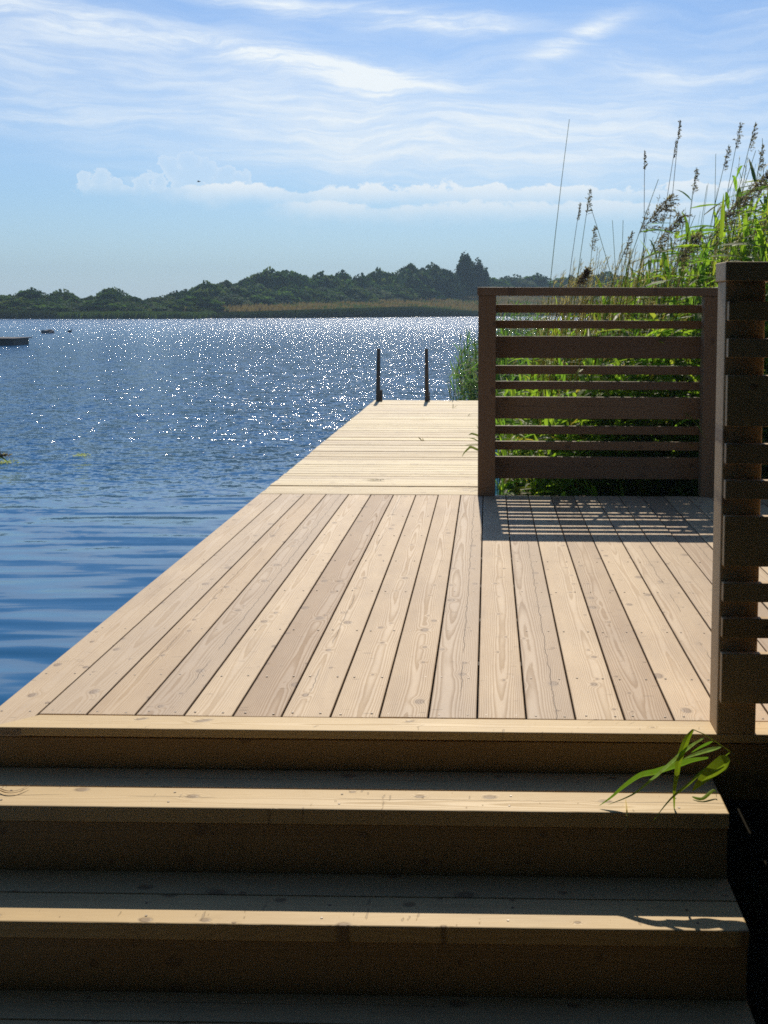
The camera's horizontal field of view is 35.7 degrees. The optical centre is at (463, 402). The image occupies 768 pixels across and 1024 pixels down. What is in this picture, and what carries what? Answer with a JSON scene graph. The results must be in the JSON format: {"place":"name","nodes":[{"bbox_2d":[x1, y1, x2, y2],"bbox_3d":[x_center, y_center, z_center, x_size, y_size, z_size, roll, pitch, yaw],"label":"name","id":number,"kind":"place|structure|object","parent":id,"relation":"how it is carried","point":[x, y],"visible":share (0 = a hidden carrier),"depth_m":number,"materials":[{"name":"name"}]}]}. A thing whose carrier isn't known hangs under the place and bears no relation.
{"place":"outdoors","nodes":[
{"label":"outdoors","id":0,"kind":"place"},
{"bbox_2d":[22,301,476,318],"bbox_3d":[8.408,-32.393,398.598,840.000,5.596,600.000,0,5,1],"label":"hills","id":1,"kind":"structure","parent":0,"point":[354,307],"depth_m":230.21,"materials":[{"name":"green plant"}]},
{"bbox_2d":[0,295,15,301],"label":"broadleaf tree","id":2,"kind":"object","parent":1,"relation":"on","point":[4,297],"visible":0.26,"depth_m":181.61,"materials":[{"name":"green plant"}]},
{"bbox_2d":[0,297,41,309],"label":"shrub","id":3,"kind":"object","parent":1,"relation":"on","point":[14,304],"visible":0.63,"depth_m":175.44,"materials":[{"name":"green plant"}]},
{"bbox_2d":[0,309,56,318],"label":"reed belt","id":4,"kind":"object","parent":1,"relation":"on","point":[24,314],"visible":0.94,"depth_m":169.35,"materials":[{"name":"green plant"}]},
{"bbox_2d":[13,287,48,299],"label":"broadleaf tree","id":5,"kind":"object","parent":1,"relation":"on","point":[31,294],"visible":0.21,"depth_m":185.64,"materials":[{"name":"green plant"}]},
{"bbox_2d":[21,300,72,312],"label":"shrub","id":6,"kind":"object","parent":1,"relation":"on","point":[45,305],"visible":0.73,"depth_m":174.46,"materials":[{"name":"green plant"}]},
{"bbox_2d":[37,293,66,303],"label":"broadleaf tree","id":7,"kind":"object","parent":1,"relation":"on","point":[51,297],"visible":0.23,"depth_m":181.46,"materials":[{"name":"green plant"}]},
{"bbox_2d":[52,289,78,299],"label":"broadleaf tree","id":8,"kind":"object","parent":1,"relation":"on","point":[66,293],"visible":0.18,"depth_m":185.30,"materials":[{"name":"green plant"}]},
{"bbox_2d":[57,302,90,311],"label":"shrub","id":9,"kind":"object","parent":1,"relation":"on","point":[74,306],"visible":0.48,"depth_m":176.65,"materials":[{"name":"green plant"}]},
{"bbox_2d":[63,296,93,309],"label":"broadleaf tree","id":10,"kind":"object","parent":1,"relation":"on","point":[75,299],"visible":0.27,"depth_m":183.86,"materials":[{"name":"green plant"}]},
{"bbox_2d":[83,295,98,300],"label":"broadleaf tree","id":11,"kind":"object","parent":1,"relation":"on","point":[91,298],"visible":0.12,"depth_m":186.25,"materials":[{"name":"green plant"}]},
{"bbox_2d":[71,298,129,311],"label":"shrub","id":12,"kind":"object","parent":1,"relation":"on","point":[100,304],"visible":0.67,"depth_m":177.88,"materials":[{"name":"green plant"}]},
{"bbox_2d":[94,286,129,310],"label":"broadleaf tree","id":13,"kind":"object","parent":1,"relation":"on","point":[113,294],"visible":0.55,"depth_m":187.40,"materials":[{"name":"green plant"}]},
{"bbox_2d":[98,301,153,311],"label":"shrub","id":14,"kind":"object","parent":1,"relation":"on","point":[134,306],"visible":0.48,"depth_m":181.11,"materials":[{"name":"green plant"}]},
{"bbox_2d":[115,295,148,303],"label":"broadleaf tree","id":15,"kind":"object","parent":1,"relation":"on","point":[132,299],"visible":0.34,"depth_m":188.52,"materials":[{"name":"green plant"}]},
{"bbox_2d":[54,310,215,318],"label":"reed belt","id":16,"kind":"object","parent":1,"relation":"on","point":[137,315],"visible":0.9,"depth_m":172.82,"materials":[{"name":"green plant"}]},
{"bbox_2d":[144,295,177,302],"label":"broadleaf tree","id":17,"kind":"object","parent":1,"relation":"on","point":[159,299],"visible":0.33,"depth_m":196.85,"materials":[{"name":"green plant"}]},
{"bbox_2d":[143,302,179,311],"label":"shrub","id":18,"kind":"object","parent":1,"relation":"on","point":[157,307],"visible":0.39,"depth_m":187.38,"materials":[{"name":"green plant"}]},
{"bbox_2d":[165,290,187,299],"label":"broadleaf tree","id":19,"kind":"object","parent":1,"relation":"on","point":[177,295],"visible":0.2,"depth_m":201.86,"materials":[{"name":"green plant"}]},
{"bbox_2d":[160,299,206,311],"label":"shrub","id":20,"kind":"object","parent":1,"relation":"on","point":[181,305],"visible":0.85,"depth_m":190.31,"materials":[{"name":"green plant"}]},
{"bbox_2d":[180,289,195,296],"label":"broadleaf tree","id":21,"kind":"object","parent":1,"relation":"on","point":[186,293],"visible":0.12,"depth_m":204.46,"materials":[{"name":"green plant"}]},
{"bbox_2d":[175,295,227,310],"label":"shrub","id":22,"kind":"object","parent":1,"relation":"on","point":[203,301],"visible":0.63,"depth_m":194.37,"materials":[{"name":"green plant"}]},
{"bbox_2d":[188,280,231,303],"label":"broadleaf tree","id":23,"kind":"object","parent":1,"relation":"on","point":[209,289],"visible":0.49,"depth_m":206.34,"materials":[{"name":"green plant"}]},
{"bbox_2d":[201,292,252,305],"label":"shrub","id":24,"kind":"object","parent":1,"relation":"on","point":[236,300],"visible":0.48,"depth_m":205.40,"materials":[{"name":"green plant"}]},
{"bbox_2d":[217,280,250,296],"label":"broadleaf tree","id":25,"kind":"object","parent":1,"relation":"on","point":[227,286],"visible":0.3,"depth_m":215.58,"materials":[{"name":"green plant"}]},
{"bbox_2d":[234,277,266,294],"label":"broadleaf tree","id":26,"kind":"object","parent":1,"relation":"on","point":[248,284],"visible":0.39,"depth_m":226.38,"materials":[{"name":"green plant"}]},
{"bbox_2d":[237,290,278,305],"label":"shrub","id":27,"kind":"object","parent":1,"relation":"on","point":[255,298],"visible":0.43,"depth_m":214.99,"materials":[{"name":"green plant"}]},
{"bbox_2d":[246,266,296,290],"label":"broadleaf tree","id":28,"kind":"object","parent":1,"relation":"on","point":[270,279],"visible":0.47,"depth_m":234.43,"materials":[{"name":"green plant"}]},
{"bbox_2d":[260,288,289,302],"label":"shrub","id":29,"kind":"object","parent":1,"relation":"on","point":[268,292],"visible":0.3,"depth_m":225.31,"materials":[{"name":"green plant"}]},
{"bbox_2d":[271,285,321,303],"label":"shrub","id":30,"kind":"object","parent":1,"relation":"on","point":[297,294],"visible":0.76,"depth_m":226.46,"materials":[{"name":"green plant"}]},
{"bbox_2d":[274,269,321,289],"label":"broadleaf tree","id":31,"kind":"object","parent":1,"relation":"on","point":[301,281],"visible":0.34,"depth_m":240.02,"materials":[{"name":"green plant"}]},
{"bbox_2d":[291,288,339,302],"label":"shrub","id":32,"kind":"object","parent":1,"relation":"on","point":[318,296],"visible":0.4,"depth_m":232.06,"materials":[{"name":"green plant"}]},
{"bbox_2d":[309,278,328,287],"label":"broadleaf tree","id":33,"kind":"object","parent":1,"relation":"on","point":[319,284],"visible":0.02,"depth_m":247.12,"materials":[{"name":"green plant"}]},
{"bbox_2d":[310,270,345,287],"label":"broadleaf tree","id":34,"kind":"object","parent":1,"relation":"on","point":[331,281],"visible":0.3,"depth_m":248.55,"materials":[{"name":"green plant"}]},
{"bbox_2d":[315,286,358,301],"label":"shrub","id":35,"kind":"object","parent":1,"relation":"on","point":[339,295],"visible":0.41,"depth_m":236.27,"materials":[{"name":"green plant"}]},
{"bbox_2d":[335,269,358,285],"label":"broadleaf tree","id":36,"kind":"object","parent":1,"relation":"on","point":[345,277],"visible":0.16,"depth_m":253.06,"materials":[{"name":"green plant"}]},
{"bbox_2d":[334,284,383,302],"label":"shrub","id":37,"kind":"object","parent":1,"relation":"on","point":[360,294],"visible":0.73,"depth_m":239.89,"materials":[{"name":"green plant"}]},
{"bbox_2d":[352,273,379,287],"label":"broadleaf tree","id":38,"kind":"object","parent":1,"relation":"on","point":[363,281],"visible":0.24,"depth_m":257.08,"materials":[{"name":"green plant"}]},
{"bbox_2d":[366,267,394,285],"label":"broadleaf tree","id":39,"kind":"object","parent":1,"relation":"on","point":[379,276],"visible":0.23,"depth_m":261.77,"materials":[{"name":"green plant"}]},
{"bbox_2d":[363,286,402,300],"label":"shrub","id":40,"kind":"object","parent":1,"relation":"on","point":[381,293],"visible":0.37,"depth_m":249.31,"materials":[{"name":"green plant"}]},
{"bbox_2d":[376,283,420,300],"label":"shrub","id":41,"kind":"object","parent":1,"relation":"on","point":[400,291],"visible":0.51,"depth_m":255.85,"materials":[{"name":"green plant"}]},
{"bbox_2d":[389,272,408,285],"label":"broadleaf tree","id":42,"kind":"object","parent":1,"relation":"on","point":[398,280],"visible":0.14,"depth_m":264.61,"materials":[{"name":"green plant"}]},
{"bbox_2d":[184,295,652,311],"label":"meadow grass","id":43,"kind":"structure","parent":1,"relation":"on","point":[468,303],"depth_m":239.88,"materials":[{"name":"green plant"}]},
{"bbox_2d":[394,262,443,295],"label":"broadleaf tree","id":44,"kind":"object","parent":1,"relation":"on","point":[409,273],"visible":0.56,"depth_m":267.68,"materials":[{"name":"green plant"}]},
{"bbox_2d":[405,282,446,299],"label":"shrub","id":45,"kind":"object","parent":1,"relation":"on","point":[425,291],"visible":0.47,"depth_m":263.75,"materials":[{"name":"green plant"}]},
{"bbox_2d":[213,306,639,317],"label":"reed belt","id":46,"kind":"object","parent":1,"relation":"on","point":[404,311],"visible":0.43,"depth_m":204.90,"materials":[{"name":"brown plant"}]},
{"bbox_2d":[418,262,470,298],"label":"broadleaf tree","id":47,"kind":"object","parent":1,"relation":"on","point":[444,277],"visible":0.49,"depth_m":274.45,"materials":[{"name":"green plant"}]},
{"bbox_2d":[434,284,462,297],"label":"shrub","id":48,"kind":"object","parent":1,"relation":"on","point":[441,288],"visible":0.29,"depth_m":274.82,"materials":[{"name":"green plant"}]},
{"bbox_2d":[454,250,477,296],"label":"tree","id":49,"kind":"object","parent":1,"relation":"on","point":[465,271],"visible":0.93,"depth_m":279.16,"materials":[{"name":"green plant"}]},
{"bbox_2d":[474,257,483,296],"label":"tree","id":50,"kind":"object","parent":1,"relation":"on","point":[479,267],"visible":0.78,"depth_m":281.39,"materials":[{"name":"green plant"}]},
{"bbox_2d":[480,267,492,286],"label":"birch tree","id":51,"kind":"object","parent":1,"relation":"on","point":[485,281],"visible":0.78,"depth_m":279.98,"materials":[{"name":"green plant"}]},
{"bbox_2d":[489,277,514,286],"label":"broadleaf tree","id":52,"kind":"object","parent":1,"relation":"on","point":[496,282],"visible":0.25,"depth_m":315.77,"materials":[{"name":"green plant"}]},
{"bbox_2d":[499,274,535,286],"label":"broadleaf tree","id":53,"kind":"object","parent":1,"relation":"on","point":[518,282],"visible":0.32,"depth_m":324.30,"materials":[{"name":"green plant"}]},
{"bbox_2d":[524,272,562,297],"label":"broadleaf tree","id":54,"kind":"object","parent":1,"relation":"on","point":[540,280],"visible":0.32,"depth_m":329.26,"materials":[{"name":"green plant"}]},
{"bbox_2d":[554,275,593,297],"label":"broadleaf tree","id":55,"kind":"object","parent":1,"relation":"on","point":[564,283],"visible":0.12,"depth_m":337.49,"materials":[{"name":"green plant"}]},
{"bbox_2d":[576,271,639,297],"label":"broadleaf tree","id":56,"kind":"object","parent":1,"relation":"on","point":[608,274],"visible":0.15,"depth_m":339.71,"materials":[{"name":"green plant"}]},
{"bbox_2d":[0,316,642,718],"bbox_3d":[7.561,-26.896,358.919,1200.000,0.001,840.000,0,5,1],"label":"water","id":57,"kind":"structure","parent":0,"point":[188,434],"depth_m":18.07,"materials":[{"name":"blue liquid"}]},
{"bbox_2d":[0,451,11,461],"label":"leaning reed","id":58,"kind":"object","parent":57,"relation":"on","point":[4,455],"visible":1,"depth_m":6.09,"materials":[{"name":"green plant"}]},
{"bbox_2d":[0,337,31,345],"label":"boat","id":59,"kind":"object","parent":57,"relation":"on","point":[8,341],"visible":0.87,"depth_m":55.84,"materials":[{"name":"grey wood"}]},
{"bbox_2d":[260,400,483,499],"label":"jetty","id":60,"kind":"object","parent":57,"relation":"in","point":[375,439],"visible":0.51,"depth_m":10.00,"materials":[{"name":"brown wood"}]},
{"bbox_2d":[376,348,429,400],"bbox_3d":[-0.804,0.378,15.914,0.720,2.200,0.265,0,5,1],"label":"bathing ladder","id":61,"kind":"object","parent":60,"relation":"attached to","point":[379,394],"visible":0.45,"depth_m":15.73,"materials":[{"name":"black metal"}]},
{"bbox_2d":[462,419,501,455],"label":"reed","id":62,"kind":"object","parent":57,"relation":"in","point":[472,447],"visible":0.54,"depth_m":8.48,"materials":[{"name":"green plant"}]},
{"bbox_2d":[540,119,569,395],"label":"reed","id":63,"kind":"object","parent":57,"relation":"in","point":[555,231],"visible":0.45,"depth_m":9.34,"materials":[{"name":"brown plant"}]},
{"bbox_2d":[0,0,767,299],"label":"sky","id":64,"kind":"structure","parent":0,"point":[355,137],"materials":[{"name":"blue"}]},
{"bbox_2d":[467,395,767,1023],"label":"ground","id":65,"kind":"structure","parent":0,"point":[747,842],"depth_m":3.69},
{"bbox_2d":[0,767,755,1023],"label":"wooden steps","id":66,"kind":"structure","parent":65,"relation":"on","point":[165,896],"depth_m":3.13,"materials":[{"name":"brown wood"}]},
{"bbox_2d":[620,800,627,832],"bbox_3d":[0.449,1.139,3.263,0.022,0.060,0.094,1,5,16],"label":"straw","id":67,"kind":"object","parent":66,"relation":"hanging from","point":[626,817],"visible":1,"depth_m":3.23,"materials":[{"name":"beige plant"}]},
{"bbox_2d":[599,729,739,816],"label":"bent reed","id":68,"kind":"object","parent":66,"relation":"on","point":[716,767],"visible":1,"depth_m":3.28,"materials":[{"name":"green plant"}]},
{"bbox_2d":[0,494,767,799],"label":"wooden deck","id":69,"kind":"structure","parent":65,"relation":"on","point":[311,632],"depth_m":4.33,"materials":[{"name":"brown wood"}]},
{"bbox_2d":[477,287,717,496],"bbox_3d":[0.929,-0.067,7.875,1.678,1.379,0.155,0,5,1],"label":"slatted screen","id":70,"kind":"object","parent":69,"relation":"on","point":[492,406],"visible":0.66,"depth_m":7.91,"materials":[{"name":"brown wood"}]},
{"bbox_2d":[710,262,767,733],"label":"slatted screen","id":71,"kind":"object","parent":69,"relation":"on","point":[739,677],"visible":1,"depth_m":3.42,"materials":[{"name":"brown wood"}]},
{"bbox_2d":[446,298,553,419],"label":"shore reeds","id":72,"kind":"object","parent":65,"relation":"on","point":[470,385],"visible":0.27,"depth_m":17.70,"materials":[{"name":"green plant"}]},
{"bbox_2d":[531,258,592,495],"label":"reed","id":73,"kind":"object","parent":65,"relation":"on","point":[585,276],"visible":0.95,"depth_m":8.36,"materials":[{"name":"brown plant"}]},
{"bbox_2d":[564,203,580,315],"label":"reed","id":74,"kind":"object","parent":65,"relation":"on","point":[578,215],"visible":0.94,"depth_m":10.11,"materials":[{"name":"brown plant"}]},
{"bbox_2d":[567,188,592,359],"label":"reed","id":75,"kind":"object","parent":65,"relation":"on","point":[589,198],"visible":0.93,"depth_m":9.70,"materials":[{"name":"brown plant"}]},
{"bbox_2d":[585,225,598,317],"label":"reed","id":76,"kind":"object","parent":65,"relation":"on","point":[595,233],"visible":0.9,"depth_m":9.91,"materials":[{"name":"brown plant"}]},
{"bbox_2d":[549,231,653,484],"bbox_3d":[1.005,-0.176,9.138,0.903,2.259,0.110,2,5,25],"label":"reed","id":77,"kind":"object","parent":65,"relation":"on","point":[624,252],"visible":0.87,"depth_m":8.94,"materials":[{"name":"brown plant"}]},
{"bbox_2d":[589,202,654,484],"bbox_3d":[1.322,-0.345,9.690,0.682,2.555,0.030,-2,5,-20],"label":"reed","id":78,"kind":"object","parent":65,"relation":"on","point":[605,254],"visible":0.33,"depth_m":9.55,"materials":[{"name":"brown plant"}]},
{"bbox_2d":[495,213,755,479],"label":"bank reeds","id":79,"kind":"object","parent":65,"relation":"on","point":[512,376],"visible":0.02,"depth_m":15.37,"materials":[{"name":"green plant"}]},
{"bbox_2d":[569,179,686,495],"bbox_3d":[1.176,-0.311,8.719,0.908,2.617,0.237,1,5,12],"label":"reed","id":80,"kind":"object","parent":65,"relation":"on","point":[665,207],"visible":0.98,"depth_m":8.60,"materials":[{"name":"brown plant"}]},
{"bbox_2d":[495,332,767,498],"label":"undergrowth","id":81,"kind":"object","parent":65,"relation":"on","point":[512,486],"visible":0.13,"depth_m":8.40,"materials":[{"name":"green plant"}]},
{"bbox_2d":[518,156,767,496],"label":"reed bed","id":82,"kind":"object","parent":65,"relation":"on","point":[593,490],"visible":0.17,"depth_m":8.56,"materials":[{"name":"green plant"}]},
{"bbox_2d":[601,203,694,392],"bbox_3d":[1.244,-0.262,8.931,1.006,2.429,0.220,2,5,18],"label":"reed","id":83,"kind":"object","parent":65,"relation":"on","point":[673,227],"visible":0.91,"depth_m":8.73,"materials":[{"name":"green plant"}]},
{"bbox_2d":[612,251,686,494],"bbox_3d":[1.323,0.001,8.346,0.556,2.112,0.170,0,5,1],"label":"reed","id":84,"kind":"object","parent":65,"relation":"on","point":[649,319],"visible":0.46,"depth_m":8.35,"materials":[{"name":"green plant"}]},
{"bbox_2d":[643,150,664,317],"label":"reed","id":85,"kind":"object","parent":65,"relation":"on","point":[644,166],"visible":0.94,"depth_m":9.19,"materials":[{"name":"brown plant"}]},
{"bbox_2d":[626,223,681,378],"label":"reed","id":86,"kind":"object","parent":65,"relation":"on","point":[638,276],"visible":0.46,"depth_m":8.54,"materials":[{"name":"green plant"}]},
{"bbox_2d":[652,139,690,304],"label":"reed","id":87,"kind":"object","parent":65,"relation":"on","point":[675,143],"visible":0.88,"depth_m":9.79,"materials":[{"name":"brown plant"}]},
{"bbox_2d":[643,244,713,484],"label":"reed","id":88,"kind":"object","parent":65,"relation":"on","point":[690,245],"visible":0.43,"depth_m":8.41,"materials":[{"name":"green plant"}]},
{"bbox_2d":[650,120,711,489],"bbox_3d":[1.763,-0.680,9.517,0.583,3.129,0.054,4,6,38],"label":"reed","id":89,"kind":"object","parent":65,"relation":"on","point":[679,130],"visible":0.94,"depth_m":9.46,"materials":[{"name":"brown plant"}]},
{"bbox_2d":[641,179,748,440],"bbox_3d":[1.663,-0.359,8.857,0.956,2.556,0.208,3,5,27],"label":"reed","id":90,"kind":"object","parent":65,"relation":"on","point":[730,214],"visible":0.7,"depth_m":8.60,"materials":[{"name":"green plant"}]},
{"bbox_2d":[657,229,734,495],"bbox_3d":[1.705,-0.141,8.662,0.570,2.234,0.127,0,5,1],"label":"reed","id":91,"kind":"object","parent":65,"relation":"on","point":[703,230],"visible":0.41,"depth_m":8.61,"materials":[{"name":"green plant"}]},
{"bbox_2d":[678,167,715,316],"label":"reed","id":92,"kind":"object","parent":65,"relation":"on","point":[695,178],"visible":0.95,"depth_m":9.86,"materials":[{"name":"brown plant"}]},
{"bbox_2d":[672,254,756,495],"bbox_3d":[1.777,-0.029,8.401,0.586,2.019,0.148,1,5,13],"label":"reed","id":93,"kind":"object","parent":65,"relation":"on","point":[695,302],"visible":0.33,"depth_m":8.31,"materials":[{"name":"green plant"}]},
{"bbox_2d":[713,157,715,283],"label":"reed","id":94,"kind":"object","parent":65,"relation":"on","point":[714,209],"visible":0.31,"depth_m":10.16,"materials":[{"name":"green plant"}]},
{"bbox_2d":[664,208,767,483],"bbox_3d":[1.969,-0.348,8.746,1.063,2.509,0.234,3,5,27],"label":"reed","id":95,"kind":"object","parent":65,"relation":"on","point":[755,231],"visible":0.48,"depth_m":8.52,"materials":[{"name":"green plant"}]},
{"bbox_2d":[706,146,731,243],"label":"reed","id":96,"kind":"object","parent":65,"relation":"on","point":[726,156],"visible":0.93,"depth_m":9.74,"materials":[{"name":"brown plant"}]},
{"bbox_2d":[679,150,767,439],"bbox_3d":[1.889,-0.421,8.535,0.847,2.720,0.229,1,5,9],"label":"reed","id":97,"kind":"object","parent":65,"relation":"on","point":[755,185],"visible":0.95,"depth_m":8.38,"materials":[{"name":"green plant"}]},
{"bbox_2d":[711,122,744,284],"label":"reed","id":98,"kind":"object","parent":65,"relation":"on","point":[738,138],"visible":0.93,"depth_m":9.43,"materials":[{"name":"brown plant"}]},
{"bbox_2d":[723,122,764,257],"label":"reed","id":99,"kind":"object","parent":65,"relation":"on","point":[753,137],"visible":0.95,"depth_m":9.05,"materials":[{"name":"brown plant"}]},
{"bbox_2d":[724,219,765,260],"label":"reed","id":100,"kind":"object","parent":65,"relation":"on","point":[740,227],"visible":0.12,"depth_m":8.37,"materials":[{"name":"green plant"}]},
{"bbox_2d":[729,186,767,261],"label":"reed","id":101,"kind":"object","parent":65,"relation":"on","point":[750,228],"visible":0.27,"depth_m":8.47,"materials":[{"name":"green plant"}]},
{"bbox_2d":[748,144,765,228],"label":"reed","id":102,"kind":"object","parent":65,"relation":"on","point":[761,154],"visible":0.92,"depth_m":9.15,"materials":[{"name":"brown plant"}]},
{"bbox_2d":[747,205,767,255],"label":"reed","id":103,"kind":"object","parent":65,"relation":"on","point":[761,208],"visible":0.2,"depth_m":8.28,"materials":[{"name":"green plant"}]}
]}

